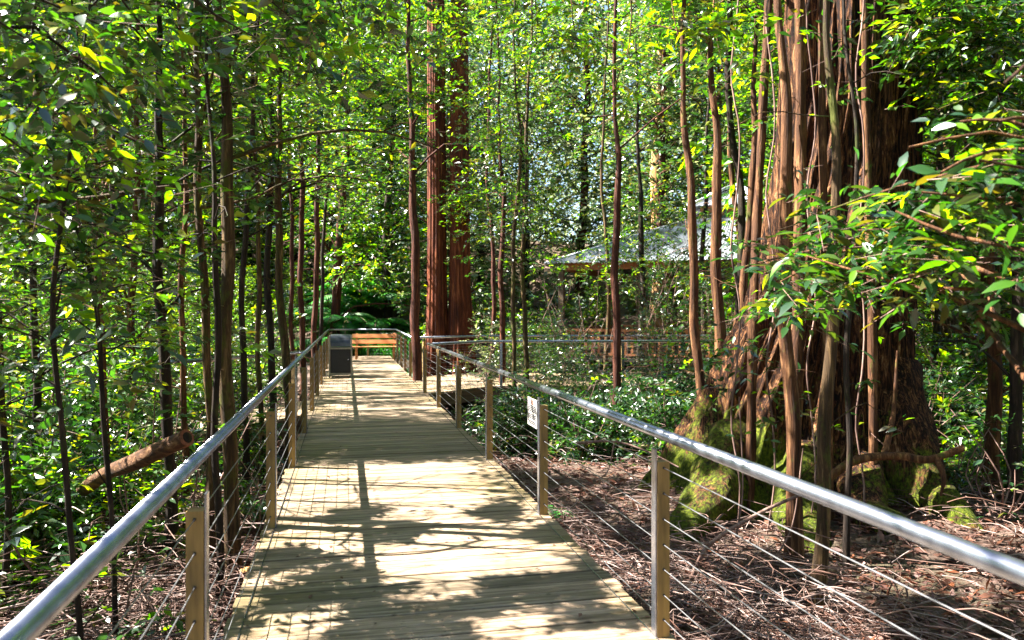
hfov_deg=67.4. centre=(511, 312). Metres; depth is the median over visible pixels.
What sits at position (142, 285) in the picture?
forest tree
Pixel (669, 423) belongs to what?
shrub
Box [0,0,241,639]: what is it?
sapling tree
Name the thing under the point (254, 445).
shrub
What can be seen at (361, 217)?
sapling tree
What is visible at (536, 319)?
understory bush
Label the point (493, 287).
canopy tree
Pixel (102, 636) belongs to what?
shrub
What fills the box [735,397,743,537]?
dead branch
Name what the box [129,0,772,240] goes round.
sky
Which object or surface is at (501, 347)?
handrail
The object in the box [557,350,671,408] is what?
shrub
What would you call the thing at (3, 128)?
forest tree
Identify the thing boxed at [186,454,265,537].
shrub
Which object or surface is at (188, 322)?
forest tree
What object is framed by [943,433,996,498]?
shrub
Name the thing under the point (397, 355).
handrail
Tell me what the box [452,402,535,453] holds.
shrub
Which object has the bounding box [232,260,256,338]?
forest tree
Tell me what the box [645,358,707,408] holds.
shrub
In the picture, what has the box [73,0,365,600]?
sapling tree
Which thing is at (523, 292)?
sapling tree
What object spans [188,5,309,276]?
forest tree
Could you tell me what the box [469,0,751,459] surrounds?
sapling tree
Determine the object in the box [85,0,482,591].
sapling tree
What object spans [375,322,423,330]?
fern
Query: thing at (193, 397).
understory bush
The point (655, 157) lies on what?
gum tree
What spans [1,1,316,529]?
sapling tree
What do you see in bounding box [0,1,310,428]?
sapling tree
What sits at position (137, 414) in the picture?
shrub
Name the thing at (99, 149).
forest tree
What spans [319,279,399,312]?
tree fern
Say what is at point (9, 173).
forest tree
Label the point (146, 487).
shrub
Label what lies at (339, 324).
fern
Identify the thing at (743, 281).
sapling tree
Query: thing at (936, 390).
shrub
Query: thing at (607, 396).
understory bush
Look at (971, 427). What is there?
understory bush
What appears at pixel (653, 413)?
understory bush
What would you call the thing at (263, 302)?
understory bush
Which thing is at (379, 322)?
tree fern
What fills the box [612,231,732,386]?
shrub
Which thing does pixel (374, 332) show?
fern
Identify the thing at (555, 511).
fern
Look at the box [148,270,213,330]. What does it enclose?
understory bush
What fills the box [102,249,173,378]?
forest tree
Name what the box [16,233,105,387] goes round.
forest tree
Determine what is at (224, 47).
sapling tree
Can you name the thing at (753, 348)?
climbing vine
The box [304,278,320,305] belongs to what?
understory bush
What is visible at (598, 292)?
understory bush
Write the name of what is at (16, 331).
understory bush
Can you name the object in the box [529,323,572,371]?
understory bush
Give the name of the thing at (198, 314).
forest tree
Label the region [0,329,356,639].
handrail
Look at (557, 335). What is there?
shrub
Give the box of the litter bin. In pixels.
[329,334,351,377]
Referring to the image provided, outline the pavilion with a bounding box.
[544,184,933,362]
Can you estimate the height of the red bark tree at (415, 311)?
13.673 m
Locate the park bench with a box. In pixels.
[352,333,395,358]
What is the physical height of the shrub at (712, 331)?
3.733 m
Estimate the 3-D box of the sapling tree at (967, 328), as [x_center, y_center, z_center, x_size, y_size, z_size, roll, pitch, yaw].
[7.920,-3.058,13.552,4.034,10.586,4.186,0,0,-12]
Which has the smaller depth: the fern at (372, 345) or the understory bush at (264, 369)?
the understory bush at (264, 369)
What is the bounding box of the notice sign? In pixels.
[528,396,537,428]
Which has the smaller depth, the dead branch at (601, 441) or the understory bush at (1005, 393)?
the dead branch at (601, 441)
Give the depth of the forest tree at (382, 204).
39.72 m
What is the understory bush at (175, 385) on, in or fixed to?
on the ground at (598, 471)
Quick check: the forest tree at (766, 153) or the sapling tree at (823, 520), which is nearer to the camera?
the sapling tree at (823, 520)
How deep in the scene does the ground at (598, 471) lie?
7.22 m
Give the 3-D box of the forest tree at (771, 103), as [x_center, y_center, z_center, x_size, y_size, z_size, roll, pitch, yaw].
[6.263,-2.762,16.881,5.457,9.894,5.230,0,0,37]
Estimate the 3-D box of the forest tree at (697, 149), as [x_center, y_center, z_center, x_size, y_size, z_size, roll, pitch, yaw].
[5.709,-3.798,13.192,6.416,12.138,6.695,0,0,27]
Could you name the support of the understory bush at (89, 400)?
on the ground at (598, 471)
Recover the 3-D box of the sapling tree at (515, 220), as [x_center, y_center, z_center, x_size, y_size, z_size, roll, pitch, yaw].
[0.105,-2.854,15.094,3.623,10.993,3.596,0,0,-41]
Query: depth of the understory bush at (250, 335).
31.21 m
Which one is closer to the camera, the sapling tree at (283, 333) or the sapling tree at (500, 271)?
the sapling tree at (283, 333)
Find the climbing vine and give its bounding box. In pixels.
[679,0,966,536]
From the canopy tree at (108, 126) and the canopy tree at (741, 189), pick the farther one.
the canopy tree at (108, 126)
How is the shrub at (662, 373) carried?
on the ground at (598, 471)
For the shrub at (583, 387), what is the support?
on the ground at (598, 471)
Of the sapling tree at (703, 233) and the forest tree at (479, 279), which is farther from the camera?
the forest tree at (479, 279)
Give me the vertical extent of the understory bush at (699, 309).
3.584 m
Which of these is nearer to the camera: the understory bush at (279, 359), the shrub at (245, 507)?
the shrub at (245, 507)
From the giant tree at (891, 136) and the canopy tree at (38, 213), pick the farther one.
the canopy tree at (38, 213)
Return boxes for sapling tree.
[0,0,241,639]
[0,0,248,636]
[0,0,258,621]
[0,0,281,467]
[0,0,366,576]
[0,1,264,531]
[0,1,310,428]
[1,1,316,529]
[35,0,389,579]
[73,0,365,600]
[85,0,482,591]
[99,0,402,494]
[109,0,470,487]
[128,0,419,474]
[168,2,471,468]
[180,0,401,396]
[199,0,405,416]
[246,0,414,393]
[264,0,395,356]
[396,0,621,400]
[422,0,579,405]
[443,0,599,398]
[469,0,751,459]
[541,39,705,375]
[600,0,786,399]
[634,0,776,354]
[638,39,736,376]
[655,0,784,307]
[741,0,890,620]
[745,0,923,566]
[773,0,845,565]
[850,0,1023,499]
[913,0,1023,511]
[923,0,1023,423]
[925,0,1021,397]
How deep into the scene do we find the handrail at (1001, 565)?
3.89 m
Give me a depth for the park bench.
27.43 m
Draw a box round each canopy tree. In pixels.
[1,0,177,396]
[2,0,113,369]
[2,0,182,334]
[13,18,140,371]
[45,22,180,338]
[81,78,170,343]
[98,91,209,319]
[116,95,247,356]
[347,4,517,251]
[448,0,549,374]
[524,0,694,371]
[601,0,772,325]
[651,0,759,320]
[690,1,778,200]
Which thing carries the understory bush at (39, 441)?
on the ground at (598, 471)
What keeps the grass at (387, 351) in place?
on the ground at (598, 471)
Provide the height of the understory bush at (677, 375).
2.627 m
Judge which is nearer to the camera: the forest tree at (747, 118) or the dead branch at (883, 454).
the dead branch at (883, 454)
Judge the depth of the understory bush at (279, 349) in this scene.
27.04 m
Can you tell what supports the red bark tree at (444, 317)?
on the ground at (598, 471)
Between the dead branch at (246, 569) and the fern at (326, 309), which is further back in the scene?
the fern at (326, 309)
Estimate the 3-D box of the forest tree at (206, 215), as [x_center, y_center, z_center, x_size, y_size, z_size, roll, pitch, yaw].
[-14.534,-6.718,38.831,7.982,15.095,7.354,0,0,44]
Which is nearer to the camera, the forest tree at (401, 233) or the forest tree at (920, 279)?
the forest tree at (920, 279)
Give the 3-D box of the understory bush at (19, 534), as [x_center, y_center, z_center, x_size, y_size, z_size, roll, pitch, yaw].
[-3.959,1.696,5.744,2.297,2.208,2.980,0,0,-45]
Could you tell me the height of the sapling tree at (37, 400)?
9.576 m
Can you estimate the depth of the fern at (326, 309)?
33.09 m
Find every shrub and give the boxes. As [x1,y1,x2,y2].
[0,308,92,569]
[0,470,192,636]
[37,550,216,639]
[41,350,204,488]
[47,356,262,552]
[64,633,113,639]
[74,388,252,573]
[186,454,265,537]
[198,373,301,491]
[443,307,523,387]
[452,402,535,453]
[461,356,571,439]
[476,379,605,459]
[505,331,659,433]
[516,270,650,385]
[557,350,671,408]
[582,337,708,451]
[610,398,695,449]
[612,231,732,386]
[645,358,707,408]
[688,262,734,375]
[915,311,1023,442]
[923,361,986,444]
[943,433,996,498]
[949,409,1023,532]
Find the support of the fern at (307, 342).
on the ground at (598, 471)
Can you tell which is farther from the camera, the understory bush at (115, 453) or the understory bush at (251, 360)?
the understory bush at (251, 360)
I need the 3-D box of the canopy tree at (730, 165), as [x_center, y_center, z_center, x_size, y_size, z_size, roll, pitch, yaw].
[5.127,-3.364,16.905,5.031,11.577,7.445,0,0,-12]
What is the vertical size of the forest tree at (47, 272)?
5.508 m
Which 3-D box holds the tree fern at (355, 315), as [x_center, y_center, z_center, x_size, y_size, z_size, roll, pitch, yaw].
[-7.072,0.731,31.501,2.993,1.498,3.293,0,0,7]
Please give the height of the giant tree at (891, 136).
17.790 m
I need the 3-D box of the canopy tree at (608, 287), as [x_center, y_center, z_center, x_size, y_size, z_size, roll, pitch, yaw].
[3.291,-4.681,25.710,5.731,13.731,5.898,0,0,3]
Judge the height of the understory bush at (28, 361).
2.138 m
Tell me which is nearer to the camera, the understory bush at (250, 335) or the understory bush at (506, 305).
the understory bush at (250, 335)
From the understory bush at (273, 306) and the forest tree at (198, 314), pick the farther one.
the understory bush at (273, 306)
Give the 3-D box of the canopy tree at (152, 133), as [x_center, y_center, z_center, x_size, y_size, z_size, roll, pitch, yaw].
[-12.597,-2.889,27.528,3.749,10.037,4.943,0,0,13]
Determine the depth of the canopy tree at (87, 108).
20.92 m
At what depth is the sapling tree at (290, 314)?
13.99 m
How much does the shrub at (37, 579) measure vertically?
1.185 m
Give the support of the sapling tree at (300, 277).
on the ground at (598, 471)
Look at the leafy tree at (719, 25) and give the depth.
6.38 m
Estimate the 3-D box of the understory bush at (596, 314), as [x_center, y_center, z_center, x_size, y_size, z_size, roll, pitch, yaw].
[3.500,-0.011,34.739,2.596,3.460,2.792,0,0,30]
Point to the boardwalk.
(487, 580)
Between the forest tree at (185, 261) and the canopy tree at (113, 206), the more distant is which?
the forest tree at (185, 261)
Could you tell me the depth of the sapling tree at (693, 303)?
10.17 m
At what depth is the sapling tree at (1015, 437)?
7.97 m
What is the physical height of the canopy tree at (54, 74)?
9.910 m
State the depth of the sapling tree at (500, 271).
17.96 m
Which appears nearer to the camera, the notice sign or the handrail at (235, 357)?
the notice sign
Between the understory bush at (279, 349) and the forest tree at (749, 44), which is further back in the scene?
the understory bush at (279, 349)
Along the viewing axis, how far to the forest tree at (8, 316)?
13.38 m
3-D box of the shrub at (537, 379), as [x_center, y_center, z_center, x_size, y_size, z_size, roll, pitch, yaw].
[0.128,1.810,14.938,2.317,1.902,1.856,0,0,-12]
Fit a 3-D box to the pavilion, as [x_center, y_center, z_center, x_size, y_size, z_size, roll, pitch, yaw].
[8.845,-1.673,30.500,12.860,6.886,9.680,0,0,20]
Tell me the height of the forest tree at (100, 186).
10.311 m
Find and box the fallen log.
[76,429,194,495]
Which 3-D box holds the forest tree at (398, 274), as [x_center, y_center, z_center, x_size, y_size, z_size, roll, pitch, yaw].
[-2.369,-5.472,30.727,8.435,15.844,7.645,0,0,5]
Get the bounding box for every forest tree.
[0,2,147,285]
[0,16,78,299]
[0,86,47,342]
[0,88,20,315]
[0,124,69,354]
[0,227,76,392]
[1,174,16,376]
[2,106,120,334]
[7,186,109,339]
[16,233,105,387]
[45,99,132,317]
[60,28,146,266]
[64,187,151,336]
[73,2,262,302]
[97,0,236,249]
[100,14,263,308]
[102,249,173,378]
[105,256,169,354]
[109,180,185,323]
[118,2,290,276]
[137,218,238,420]
[148,35,308,316]
[163,232,210,323]
[165,272,200,338]
[171,255,219,366]
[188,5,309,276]
[207,4,352,314]
[232,258,274,371]
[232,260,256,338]
[235,0,448,339]
[236,52,405,289]
[237,1,404,306]
[263,0,396,278]
[273,260,312,350]
[283,1,486,279]
[294,0,488,328]
[305,0,447,309]
[340,0,556,351]
[355,5,527,303]
[358,18,502,306]
[445,8,551,288]
[470,0,595,304]
[488,0,679,292]
[566,0,745,327]
[569,0,744,298]
[596,3,757,293]
[600,0,777,327]
[653,0,1023,396]
[670,4,772,203]
[674,2,917,331]
[684,3,777,294]
[704,19,772,177]
[722,30,778,180]
[726,101,773,321]
[733,0,1023,434]
[741,36,928,349]
[915,20,1007,386]
[915,128,1009,373]
[916,55,1023,358]
[917,2,1023,378]
[921,3,1022,380]
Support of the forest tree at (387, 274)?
on the ground at (598, 471)
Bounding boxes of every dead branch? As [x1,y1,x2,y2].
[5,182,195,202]
[237,566,249,576]
[576,440,678,479]
[640,495,800,580]
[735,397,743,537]
[770,448,803,562]
[815,351,964,495]
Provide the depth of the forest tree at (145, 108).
46.27 m
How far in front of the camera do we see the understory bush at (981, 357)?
12.01 m
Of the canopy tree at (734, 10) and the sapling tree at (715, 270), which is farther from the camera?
the canopy tree at (734, 10)
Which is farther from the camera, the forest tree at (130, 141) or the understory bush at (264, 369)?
the forest tree at (130, 141)
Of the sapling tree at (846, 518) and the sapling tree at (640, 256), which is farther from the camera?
the sapling tree at (640, 256)
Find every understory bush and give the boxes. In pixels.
[0,339,200,494]
[0,410,162,542]
[0,425,161,621]
[2,284,62,377]
[4,315,62,395]
[4,348,70,404]
[5,300,155,430]
[5,329,157,458]
[6,312,95,376]
[18,413,199,559]
[44,286,255,420]
[48,369,266,485]
[75,333,204,422]
[110,294,239,405]
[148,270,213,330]
[173,270,314,417]
[178,295,237,337]
[199,346,282,408]
[212,316,307,394]
[231,320,264,353]
[236,281,274,303]
[247,336,297,369]
[260,283,311,328]
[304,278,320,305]
[392,281,426,346]
[408,293,481,344]
[448,270,510,344]
[465,368,598,457]
[478,293,548,371]
[484,272,521,319]
[508,300,553,348]
[524,374,648,459]
[526,372,657,466]
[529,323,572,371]
[531,338,596,379]
[535,286,576,317]
[565,277,620,339]
[580,278,606,313]
[597,337,709,453]
[606,354,695,467]
[619,279,649,314]
[669,280,700,320]
[915,291,1009,408]
[915,322,1023,451]
[920,339,1008,459]
[934,376,1023,491]
[1001,392,1023,433]
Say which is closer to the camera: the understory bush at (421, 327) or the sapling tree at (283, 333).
the sapling tree at (283, 333)
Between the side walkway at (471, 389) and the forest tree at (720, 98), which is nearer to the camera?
the side walkway at (471, 389)
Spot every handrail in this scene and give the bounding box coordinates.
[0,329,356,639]
[94,350,304,440]
[358,329,411,377]
[420,334,931,376]
[423,343,1023,639]
[431,339,960,399]
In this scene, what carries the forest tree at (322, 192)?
on the ground at (598, 471)
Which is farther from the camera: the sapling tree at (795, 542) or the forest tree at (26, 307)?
the forest tree at (26, 307)
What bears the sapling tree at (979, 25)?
on the ground at (598, 471)
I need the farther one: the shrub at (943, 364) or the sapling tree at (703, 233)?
the sapling tree at (703, 233)
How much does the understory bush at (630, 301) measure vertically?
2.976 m
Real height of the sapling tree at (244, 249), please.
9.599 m
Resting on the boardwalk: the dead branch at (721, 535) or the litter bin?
the litter bin
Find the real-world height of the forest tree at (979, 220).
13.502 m
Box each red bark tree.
[322,0,508,380]
[385,0,531,388]
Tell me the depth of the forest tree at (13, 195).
18.40 m
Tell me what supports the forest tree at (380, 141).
on the ground at (598, 471)
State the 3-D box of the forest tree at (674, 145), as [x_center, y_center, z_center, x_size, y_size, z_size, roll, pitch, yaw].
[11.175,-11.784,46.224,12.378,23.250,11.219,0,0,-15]
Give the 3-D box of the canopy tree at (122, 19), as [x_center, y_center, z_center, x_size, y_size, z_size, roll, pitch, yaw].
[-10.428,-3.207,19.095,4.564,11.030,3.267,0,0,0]
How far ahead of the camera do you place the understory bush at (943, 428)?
11.40 m
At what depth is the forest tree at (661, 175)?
37.07 m
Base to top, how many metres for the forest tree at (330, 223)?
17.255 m
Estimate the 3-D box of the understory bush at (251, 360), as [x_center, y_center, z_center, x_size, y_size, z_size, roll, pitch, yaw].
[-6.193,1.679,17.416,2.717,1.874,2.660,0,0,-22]
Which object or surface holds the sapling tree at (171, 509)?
on the ground at (598, 471)
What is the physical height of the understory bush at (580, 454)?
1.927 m
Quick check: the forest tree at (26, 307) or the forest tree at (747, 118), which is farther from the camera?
the forest tree at (747, 118)
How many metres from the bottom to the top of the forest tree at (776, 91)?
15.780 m
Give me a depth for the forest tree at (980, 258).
17.75 m
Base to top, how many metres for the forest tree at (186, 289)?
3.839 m
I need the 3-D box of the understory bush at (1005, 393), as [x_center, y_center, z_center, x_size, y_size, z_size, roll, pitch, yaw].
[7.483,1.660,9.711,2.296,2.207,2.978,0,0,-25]
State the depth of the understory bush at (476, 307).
34.10 m
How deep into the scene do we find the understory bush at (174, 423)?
10.01 m
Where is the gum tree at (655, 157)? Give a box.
[585,0,724,324]
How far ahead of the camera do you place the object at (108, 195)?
5.52 m
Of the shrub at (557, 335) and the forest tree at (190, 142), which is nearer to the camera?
the shrub at (557, 335)
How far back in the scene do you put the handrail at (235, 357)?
11.35 m
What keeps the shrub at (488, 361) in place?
on the ground at (598, 471)
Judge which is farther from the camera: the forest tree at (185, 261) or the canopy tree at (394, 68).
the forest tree at (185, 261)
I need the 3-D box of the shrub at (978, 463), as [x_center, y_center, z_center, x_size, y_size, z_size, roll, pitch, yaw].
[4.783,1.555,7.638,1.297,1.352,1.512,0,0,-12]
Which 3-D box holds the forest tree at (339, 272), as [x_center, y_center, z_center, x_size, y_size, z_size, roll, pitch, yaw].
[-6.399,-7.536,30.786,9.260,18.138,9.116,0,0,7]
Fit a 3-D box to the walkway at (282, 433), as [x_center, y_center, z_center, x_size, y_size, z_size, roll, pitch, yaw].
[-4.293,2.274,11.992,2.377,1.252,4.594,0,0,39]
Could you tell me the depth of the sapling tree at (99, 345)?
4.61 m
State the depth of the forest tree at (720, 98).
36.81 m
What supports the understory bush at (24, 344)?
on the ground at (598, 471)
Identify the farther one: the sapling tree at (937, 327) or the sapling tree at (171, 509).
the sapling tree at (937, 327)
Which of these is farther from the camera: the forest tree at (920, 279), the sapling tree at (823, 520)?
the forest tree at (920, 279)
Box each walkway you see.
[123,400,309,459]
[412,372,930,411]
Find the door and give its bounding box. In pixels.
[331,350,349,371]
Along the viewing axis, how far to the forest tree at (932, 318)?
17.31 m
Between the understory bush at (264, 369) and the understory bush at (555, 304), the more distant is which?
the understory bush at (555, 304)
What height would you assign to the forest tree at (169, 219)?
14.366 m
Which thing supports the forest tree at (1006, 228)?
on the ground at (598, 471)
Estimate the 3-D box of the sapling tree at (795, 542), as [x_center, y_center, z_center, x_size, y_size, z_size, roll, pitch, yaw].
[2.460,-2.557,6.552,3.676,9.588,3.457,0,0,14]
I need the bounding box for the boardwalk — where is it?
[223,356,676,639]
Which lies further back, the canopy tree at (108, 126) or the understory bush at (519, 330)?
the understory bush at (519, 330)
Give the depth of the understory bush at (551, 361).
23.47 m
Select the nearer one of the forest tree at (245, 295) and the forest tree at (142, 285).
the forest tree at (142, 285)
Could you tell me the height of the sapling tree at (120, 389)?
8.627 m
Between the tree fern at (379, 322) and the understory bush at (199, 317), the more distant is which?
the tree fern at (379, 322)
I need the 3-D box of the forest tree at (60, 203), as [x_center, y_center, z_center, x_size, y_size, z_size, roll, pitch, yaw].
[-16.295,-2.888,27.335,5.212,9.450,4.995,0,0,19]
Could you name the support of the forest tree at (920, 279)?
on the ground at (598, 471)
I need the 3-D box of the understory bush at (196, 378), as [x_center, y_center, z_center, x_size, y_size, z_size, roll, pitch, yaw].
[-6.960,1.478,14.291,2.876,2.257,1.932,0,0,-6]
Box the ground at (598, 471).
[0,237,1023,639]
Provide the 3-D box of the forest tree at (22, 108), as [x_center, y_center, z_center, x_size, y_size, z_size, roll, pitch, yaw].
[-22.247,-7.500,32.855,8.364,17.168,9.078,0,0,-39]
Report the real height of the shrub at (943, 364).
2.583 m
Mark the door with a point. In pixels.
(340, 359)
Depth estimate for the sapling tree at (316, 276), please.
16.97 m
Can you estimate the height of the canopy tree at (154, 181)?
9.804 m
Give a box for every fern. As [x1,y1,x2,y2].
[240,499,265,514]
[275,306,374,320]
[289,336,377,349]
[295,283,358,296]
[297,292,357,304]
[299,318,395,332]
[305,312,376,323]
[307,294,410,309]
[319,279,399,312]
[330,284,420,296]
[343,317,409,332]
[346,330,410,344]
[349,338,403,349]
[358,291,426,325]
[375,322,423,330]
[548,504,575,518]
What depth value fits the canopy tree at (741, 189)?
13.11 m
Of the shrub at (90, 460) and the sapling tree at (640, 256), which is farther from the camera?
the sapling tree at (640, 256)
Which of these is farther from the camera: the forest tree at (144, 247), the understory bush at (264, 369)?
the forest tree at (144, 247)
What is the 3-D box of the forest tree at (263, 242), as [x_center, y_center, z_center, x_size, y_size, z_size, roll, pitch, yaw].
[-12.880,-8.172,40.479,9.144,16.763,8.124,0,0,4]
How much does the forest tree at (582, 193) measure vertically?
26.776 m
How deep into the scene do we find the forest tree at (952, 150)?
13.31 m
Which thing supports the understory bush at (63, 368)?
on the ground at (598, 471)
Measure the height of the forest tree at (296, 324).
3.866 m
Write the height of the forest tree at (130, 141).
17.451 m
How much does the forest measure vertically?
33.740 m
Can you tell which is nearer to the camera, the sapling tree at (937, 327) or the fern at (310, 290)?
the sapling tree at (937, 327)
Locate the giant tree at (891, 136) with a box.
[638,0,983,553]
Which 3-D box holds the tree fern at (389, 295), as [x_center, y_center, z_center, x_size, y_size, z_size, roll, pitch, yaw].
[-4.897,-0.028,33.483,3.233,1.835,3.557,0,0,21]
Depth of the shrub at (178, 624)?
4.53 m
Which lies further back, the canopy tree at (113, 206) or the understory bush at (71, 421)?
the canopy tree at (113, 206)
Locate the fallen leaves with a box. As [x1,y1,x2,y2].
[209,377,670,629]
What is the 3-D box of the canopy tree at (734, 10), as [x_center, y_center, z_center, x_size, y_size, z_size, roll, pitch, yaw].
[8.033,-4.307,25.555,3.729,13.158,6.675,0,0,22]
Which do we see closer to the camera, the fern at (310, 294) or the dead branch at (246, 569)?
the dead branch at (246, 569)
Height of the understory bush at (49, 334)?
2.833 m
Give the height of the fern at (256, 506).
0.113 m
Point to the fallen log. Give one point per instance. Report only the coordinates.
(160, 449)
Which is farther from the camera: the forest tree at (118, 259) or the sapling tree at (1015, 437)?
the forest tree at (118, 259)
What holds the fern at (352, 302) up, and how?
on the ground at (598, 471)
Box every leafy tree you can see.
[0,0,493,285]
[408,0,834,135]
[709,49,1023,380]
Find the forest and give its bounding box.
[3,0,772,323]
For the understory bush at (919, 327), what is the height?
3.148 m
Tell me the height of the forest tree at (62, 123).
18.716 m
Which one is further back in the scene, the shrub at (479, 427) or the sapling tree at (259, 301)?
the shrub at (479, 427)
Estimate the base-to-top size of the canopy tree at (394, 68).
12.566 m
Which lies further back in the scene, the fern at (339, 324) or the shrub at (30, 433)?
the fern at (339, 324)
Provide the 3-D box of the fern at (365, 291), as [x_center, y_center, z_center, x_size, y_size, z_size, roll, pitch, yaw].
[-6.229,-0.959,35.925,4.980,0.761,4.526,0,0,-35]
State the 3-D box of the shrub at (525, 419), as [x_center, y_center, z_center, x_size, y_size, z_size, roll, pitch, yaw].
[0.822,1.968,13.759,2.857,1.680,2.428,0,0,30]
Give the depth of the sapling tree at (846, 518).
6.38 m
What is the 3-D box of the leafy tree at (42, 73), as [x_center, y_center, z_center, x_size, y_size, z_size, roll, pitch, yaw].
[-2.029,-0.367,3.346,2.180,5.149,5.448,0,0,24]
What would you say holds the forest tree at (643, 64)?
on the ground at (598, 471)
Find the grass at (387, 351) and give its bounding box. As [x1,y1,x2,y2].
[333,326,421,360]
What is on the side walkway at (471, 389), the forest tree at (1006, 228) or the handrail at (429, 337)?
the handrail at (429, 337)
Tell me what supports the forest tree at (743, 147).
on the ground at (598, 471)
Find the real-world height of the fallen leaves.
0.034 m
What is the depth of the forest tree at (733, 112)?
47.12 m
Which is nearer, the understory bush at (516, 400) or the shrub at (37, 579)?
the shrub at (37, 579)
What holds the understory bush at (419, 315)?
on the ground at (598, 471)
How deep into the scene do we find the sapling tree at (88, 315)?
5.20 m
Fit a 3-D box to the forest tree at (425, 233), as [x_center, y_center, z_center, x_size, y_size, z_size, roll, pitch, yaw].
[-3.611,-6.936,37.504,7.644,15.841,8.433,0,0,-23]
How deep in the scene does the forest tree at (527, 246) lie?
46.31 m
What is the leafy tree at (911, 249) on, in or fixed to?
on the ground at (598, 471)
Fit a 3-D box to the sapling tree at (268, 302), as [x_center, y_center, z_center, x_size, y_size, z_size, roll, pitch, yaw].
[-3.176,-3.025,11.079,4.014,10.652,3.386,0,0,-44]

